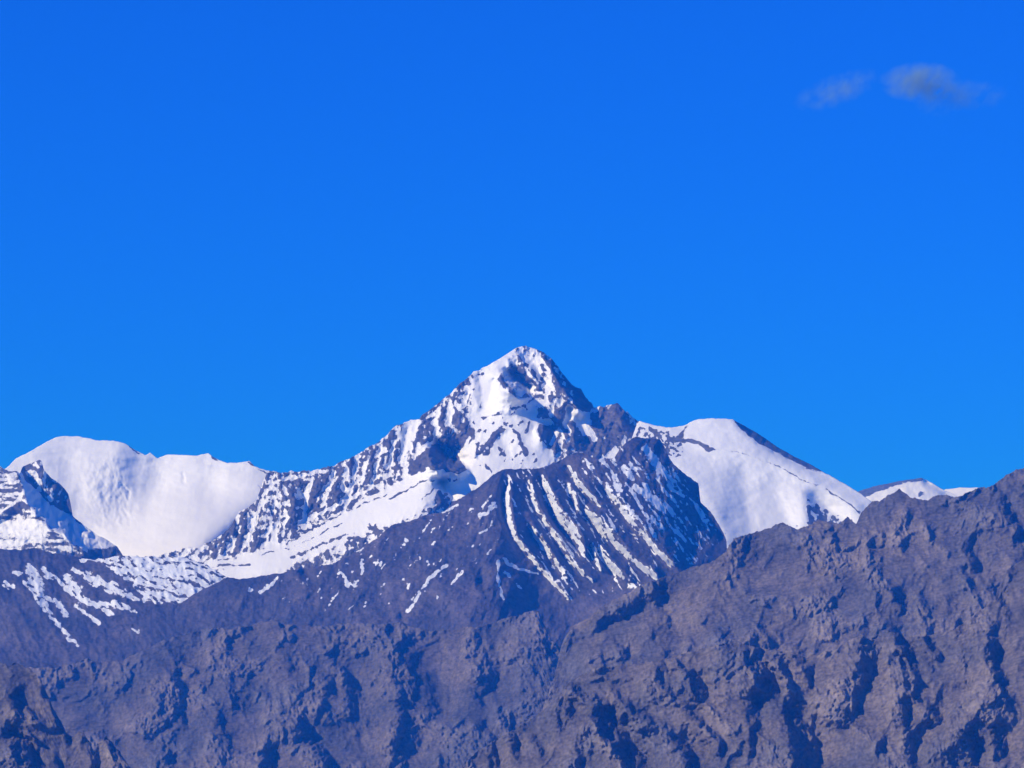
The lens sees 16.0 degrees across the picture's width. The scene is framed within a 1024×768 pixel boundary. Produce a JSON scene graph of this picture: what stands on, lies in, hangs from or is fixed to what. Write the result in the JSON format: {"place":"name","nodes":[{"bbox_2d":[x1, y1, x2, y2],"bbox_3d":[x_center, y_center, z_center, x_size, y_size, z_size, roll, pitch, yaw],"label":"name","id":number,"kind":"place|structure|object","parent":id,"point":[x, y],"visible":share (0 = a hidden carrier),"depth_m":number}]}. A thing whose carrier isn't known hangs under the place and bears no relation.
{"place":"outdoors","nodes":[
{"label":"outdoors","id":0,"kind":"place"},
{"bbox_2d":[0,460,122,559],"bbox_3d":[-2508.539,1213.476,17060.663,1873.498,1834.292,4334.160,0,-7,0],"label":"mountain buttress","id":1,"kind":"structure","parent":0,"point":[35,508],"depth_m":16585.16},
{"bbox_2d":[0,662,129,767],"bbox_3d":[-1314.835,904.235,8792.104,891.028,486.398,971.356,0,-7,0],"label":"mountain crag","id":2,"kind":"structure","parent":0,"point":[33,734],"depth_m":8603.36},
{"bbox_2d":[0,548,225,668],"bbox_3d":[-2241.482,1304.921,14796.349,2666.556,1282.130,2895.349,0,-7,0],"label":"mountain slope","id":3,"kind":"structure","parent":0,"point":[57,610],"depth_m":14501.26},
{"bbox_2d":[0,436,268,556],"bbox_3d":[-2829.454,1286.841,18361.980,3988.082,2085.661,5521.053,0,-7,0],"label":"mountain bowl","id":4,"kind":"object","parent":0,"point":[126,499],"visible":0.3,"depth_m":18295.55},
{"bbox_2d":[29,611,560,767],"bbox_3d":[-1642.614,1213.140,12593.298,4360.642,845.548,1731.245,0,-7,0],"label":"mountain ridge","id":5,"kind":"structure","parent":0,"point":[272,693],"depth_m":12273.86},
{"bbox_2d":[159,346,638,578],"bbox_3d":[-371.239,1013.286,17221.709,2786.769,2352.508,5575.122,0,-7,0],"label":"mountain peak","id":6,"kind":"structure","parent":0,"point":[523,407],"depth_m":16592.04},
{"bbox_2d":[174,437,726,646],"bbox_3d":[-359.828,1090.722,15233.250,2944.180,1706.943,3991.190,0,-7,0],"label":"mountain spur","id":7,"kind":"structure","parent":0,"point":[563,546],"depth_m":14603.81},
{"bbox_2d":[0,0,1023,491],"label":"sky","id":8,"kind":"structure","parent":0,"point":[273,235]},
{"bbox_2d":[462,559,1023,767],"bbox_3d":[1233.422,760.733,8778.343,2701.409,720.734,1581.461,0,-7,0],"label":"mountain ridge","id":9,"kind":"structure","parent":0,"point":[954,698],"depth_m":8370.03},
{"bbox_2d":[632,418,870,547],"bbox_3d":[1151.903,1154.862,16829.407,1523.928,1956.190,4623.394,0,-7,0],"label":"mountain dome","id":10,"kind":"structure","parent":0,"point":[747,480],"depth_m":16429.19},
{"bbox_2d":[542,468,1023,710],"bbox_3d":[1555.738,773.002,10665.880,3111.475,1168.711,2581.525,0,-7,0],"label":"mountain ridge","id":11,"kind":"structure","parent":0,"point":[901,562],"depth_m":10192.14},
{"bbox_2d":[859,478,955,501],"bbox_3d":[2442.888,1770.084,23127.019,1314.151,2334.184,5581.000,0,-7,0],"label":"mountain peak","id":12,"kind":"structure","parent":0,"point":[921,488],"depth_m":23017.73},
{"bbox_2d":[945,487,977,496],"bbox_3d":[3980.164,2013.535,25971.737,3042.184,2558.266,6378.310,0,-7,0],"label":"mountain snowfield","id":13,"kind":"structure","parent":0,"point":[960,491],"depth_m":26059.80}
]}

